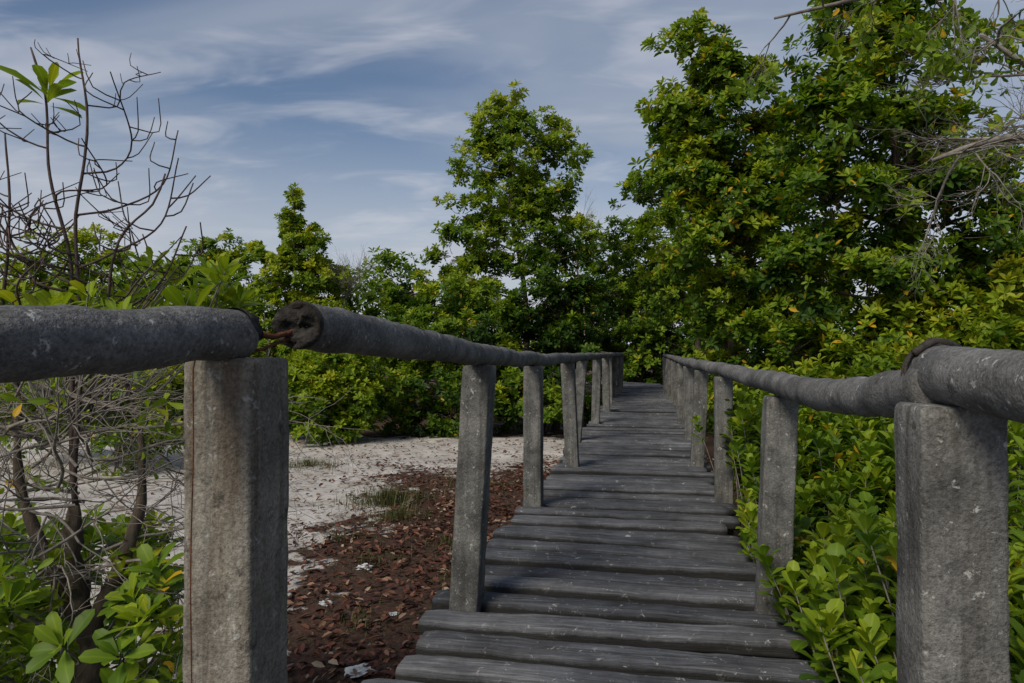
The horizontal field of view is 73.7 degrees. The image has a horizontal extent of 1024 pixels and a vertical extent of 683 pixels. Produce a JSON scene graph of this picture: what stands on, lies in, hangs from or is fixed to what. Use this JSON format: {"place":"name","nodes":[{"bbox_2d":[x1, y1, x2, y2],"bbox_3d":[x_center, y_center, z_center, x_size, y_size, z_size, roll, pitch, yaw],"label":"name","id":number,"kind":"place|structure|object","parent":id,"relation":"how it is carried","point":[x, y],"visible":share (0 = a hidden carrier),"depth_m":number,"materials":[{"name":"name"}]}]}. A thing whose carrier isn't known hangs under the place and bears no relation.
{"place":"outdoors","nodes":[
{"label":"outdoors","id":0,"kind":"place"},
{"bbox_2d":[0,353,1023,682],"bbox_3d":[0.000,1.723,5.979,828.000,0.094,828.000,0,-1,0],"label":"ground","id":1,"kind":"structure","parent":0,"point":[358,451],"depth_m":7.00,"materials":[{"name":"beige sand"}]},
{"bbox_2d":[0,223,176,428],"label":"mangrove tree","id":2,"kind":"object","parent":1,"relation":"on","point":[85,244],"visible":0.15,"depth_m":14.65,"materials":[{"name":"green plant"}]},
{"bbox_2d":[0,363,184,476],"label":"mangrove bush","id":3,"kind":"object","parent":1,"relation":"on","point":[99,443],"visible":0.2,"depth_m":9.26,"materials":[{"name":"green plant"}]},
{"bbox_2d":[0,38,371,682],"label":"mangrove shrub","id":4,"kind":"object","parent":1,"relation":"on","point":[79,640],"visible":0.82,"depth_m":2.17,"materials":[{"name":"green plant"}]},
{"bbox_2d":[144,227,276,419],"bbox_3d":[-7.235,-0.427,16.627,3.774,4.791,2.572,0,-1,0],"label":"mangrove tree","id":5,"kind":"object","parent":1,"relation":"on","point":[209,244],"visible":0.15,"depth_m":16.66,"materials":[{"name":"green plant"}]},
{"bbox_2d":[246,182,361,406],"bbox_3d":[-5.061,-0.901,15.748,3.103,5.719,2.587,0,-1,0],"label":"mangrove tree","id":6,"kind":"object","parent":1,"relation":"on","point":[297,249],"visible":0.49,"depth_m":15.66,"materials":[{"name":"green plant"}]},
{"bbox_2d":[318,600,332,606],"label":"plastic litter","id":7,"kind":"object","parent":1,"relation":"on","point":[323,604],"visible":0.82,"depth_m":4.39,"materials":[{"name":"white plastic"}]},
{"bbox_2d":[289,454,363,475],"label":"grass tuft","id":8,"kind":"object","parent":1,"relation":"on","point":[303,463],"visible":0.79,"depth_m":9.63,"materials":[{"name":"green plant"}]},
{"bbox_2d":[286,349,386,445],"bbox_3d":[-3.361,0.951,12.204,2.280,1.926,1.891,0,-1,31],"label":"mangrove bush","id":9,"kind":"object","parent":1,"relation":"on","point":[333,378],"visible":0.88,"depth_m":11.86,"materials":[{"name":"green plant"}]},
{"bbox_2d":[295,527,380,552],"bbox_3d":[-1.419,1.671,5.843,1.016,0.120,0.756,0,-1,0],"label":"grass tuft","id":10,"kind":"object","parent":1,"relation":"on","point":[335,535],"visible":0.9,"depth_m":5.87,"materials":[{"name":"green plant"}]},
{"bbox_2d":[323,245,383,304],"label":"bare tree","id":11,"kind":"object","parent":1,"relation":"on","point":[350,285],"visible":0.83,"depth_m":15.94,"materials":[{"name":"grey plant"}]},
{"bbox_2d":[288,597,423,644],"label":"dead leaves","id":12,"kind":"object","parent":1,"relation":"on","point":[359,618],"visible":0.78,"depth_m":4.08,"materials":[{"name":"brown plant"}]},
{"bbox_2d":[289,544,429,578],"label":"dead leaves","id":13,"kind":"object","parent":1,"relation":"on","point":[362,562],"visible":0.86,"depth_m":5.29,"materials":[{"name":"brown plant"}]},
{"bbox_2d":[344,663,378,677],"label":"plastic litter","id":14,"kind":"object","parent":1,"relation":"on","point":[360,669],"visible":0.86,"depth_m":3.46,"materials":[{"name":"white plastic"}]},
{"bbox_2d":[355,563,373,569],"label":"plastic litter","id":15,"kind":"object","parent":1,"relation":"on","point":[364,565],"visible":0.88,"depth_m":5.13,"materials":[{"name":"white plastic"}]},
{"bbox_2d":[313,481,452,513],"bbox_3d":[-1.367,1.639,7.389,1.578,0.256,1.208,0,-1,0],"label":"grass tuft","id":16,"kind":"object","parent":1,"relation":"on","point":[386,497],"visible":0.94,"depth_m":7.36,"materials":[{"name":"green plant"}]},
{"bbox_2d":[335,503,449,531],"bbox_3d":[-1.109,1.665,6.639,1.254,0.181,0.955,0,-1,0],"label":"grass tuft","id":17,"kind":"object","parent":1,"relation":"on","point":[395,516],"visible":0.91,"depth_m":6.64,"materials":[{"name":"green plant"}]},
{"bbox_2d":[46,437,745,682],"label":"leaf litter","id":18,"kind":"object","parent":1,"relation":"on","point":[375,665],"visible":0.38,"depth_m":5.32,"materials":[{"name":"brown plant"}]},
{"bbox_2d":[376,567,450,600],"bbox_3d":[-0.380,1.667,4.895,1.123,0.100,0.643,0,-1,-20],"label":"grass tuft","id":19,"kind":"object","parent":1,"relation":"on","point":[433,576],"visible":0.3,"depth_m":4.88,"materials":[{"name":"green plant"}]},
{"bbox_2d":[376,531,452,553],"bbox_3d":[-0.585,1.685,5.857,0.924,0.113,0.962,1,-1,-45],"label":"grass tuft","id":20,"kind":"object","parent":1,"relation":"on","point":[443,540],"visible":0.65,"depth_m":5.77,"materials":[{"name":"green plant"}]},
{"bbox_2d":[352,268,483,411],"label":"mangrove tree","id":21,"kind":"object","parent":1,"relation":"on","point":[390,292],"visible":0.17,"depth_m":18.09,"materials":[{"name":"green plant"}]},
{"bbox_2d":[356,271,562,438],"bbox_3d":[-0.969,0.264,13.322,4.545,3.344,2.314,0,-1,0],"label":"mangrove bush","id":22,"kind":"object","parent":1,"relation":"on","point":[454,320],"visible":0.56,"depth_m":13.09,"materials":[{"name":"green plant"}]},
{"bbox_2d":[399,474,522,494],"bbox_3d":[-0.423,1.674,8.175,1.982,0.165,1.677,0,-1,0],"label":"grass tuft","id":23,"kind":"object","parent":1,"relation":"on","point":[455,481],"visible":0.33,"depth_m":8.20,"materials":[{"name":"green plant"}]},
{"bbox_2d":[419,79,603,424],"bbox_3d":[-0.017,-1.839,14.973,4.078,7.552,2.083,0,-1,0],"label":"mangrove tree","id":24,"kind":"object","parent":1,"relation":"on","point":[524,204],"visible":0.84,"depth_m":14.77,"materials":[{"name":"green plant"}]},
{"bbox_2d":[8,225,1023,395],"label":"distant trees","id":25,"kind":"object","parent":1,"relation":"on","point":[387,259],"visible":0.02,"depth_m":23.12,"materials":[{"name":"green plant"}]},
{"bbox_2d":[487,218,617,433],"bbox_3d":[0.691,-0.300,13.934,2.918,4.503,2.257,0,-1,0],"label":"mangrove tree","id":26,"kind":"object","parent":1,"relation":"on","point":[550,286],"visible":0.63,"depth_m":13.89,"materials":[{"name":"green plant"}]},
{"bbox_2d":[554,189,603,340],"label":"tree","id":27,"kind":"object","parent":1,"relation":"on","point":[576,262],"visible":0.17,"depth_m":21.30,"materials":[{"name":"green plant"}]},
{"bbox_2d":[361,377,826,682],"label":"boardwalk","id":28,"kind":"structure","parent":1,"relation":"on","point":[616,558],"depth_m":3.00,"materials":[{"name":"grey wood"}]},
{"bbox_2d":[0,300,623,682],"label":"boardwalk railing","id":29,"kind":"object","parent":28,"relation":"attached to","point":[236,459],"visible":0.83,"depth_m":1.08,"materials":[{"name":"wood"}]},
{"bbox_2d":[662,337,1023,682],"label":"boardwalk railing","id":30,"kind":"object","parent":28,"relation":"attached to","point":[951,407],"visible":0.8,"depth_m":1.11,"materials":[{"name":"wood"}]},
{"bbox_2d":[539,280,693,389],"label":"mangrove tree","id":31,"kind":"object","parent":1,"relation":"on","point":[612,341],"visible":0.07,"depth_m":27.25,"materials":[{"name":"green plant"}]},
{"bbox_2d":[523,231,720,384],"bbox_3d":[4.214,-1.024,24.613,7.499,6.172,3.326,0,-1,15],"label":"mangrove tree","id":32,"kind":"object","parent":1,"relation":"on","point":[631,366],"visible":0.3,"depth_m":23.93,"materials":[{"name":"green plant"}]},
{"bbox_2d":[597,138,743,400],"bbox_3d":[4.114,-1.674,17.034,3.990,7.278,2.426,0,-1,0],"label":"mangrove tree","id":33,"kind":"object","parent":1,"relation":"on","point":[657,312],"visible":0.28,"depth_m":17.07,"materials":[{"name":"green plant"}]},
{"bbox_2d":[656,213,799,431],"bbox_3d":[4.221,-0.697,13.504,2.757,5.228,2.420,0,-1,0],"label":"mangrove tree","id":34,"kind":"object","parent":1,"relation":"on","point":[666,277],"visible":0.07,"depth_m":13.35,"materials":[{"name":"green plant"}]},
{"bbox_2d":[626,6,872,431],"bbox_3d":[3.508,-1.546,10.040,3.730,6.822,2.431,0,-1,0],"label":"mangrove tree","id":35,"kind":"object","parent":1,"relation":"on","point":[728,225],"visible":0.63,"depth_m":9.66,"materials":[{"name":"green plant"}]},
{"bbox_2d":[689,391,1023,682],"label":"mangrove seedlings","id":36,"kind":"object","parent":1,"relation":"on","point":[839,575],"visible":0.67,"depth_m":2.67,"materials":[{"name":"green plant"}]},
{"bbox_2d":[707,306,1023,511],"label":"mangrove thicket","id":37,"kind":"object","parent":1,"relation":"on","point":[880,358],"visible":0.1,"depth_m":6.59,"materials":[{"name":"green plant"}]},
{"bbox_2d":[727,0,1023,299],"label":"overhanging tree","id":38,"kind":"object","parent":1,"relation":"on","point":[936,57],"visible":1,"depth_m":4.40,"materials":[{"name":"green plant"}]},
{"bbox_2d":[746,0,1023,487],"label":"mangrove tree","id":39,"kind":"object","parent":1,"relation":"on","point":[844,88],"visible":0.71,"depth_m":7.70,"materials":[{"name":"green plant"}]},
{"bbox_2d":[0,0,1023,351],"label":"sky","id":40,"kind":"structure","parent":0,"point":[361,105],"materials":[{"name":"blue"}]}
]}

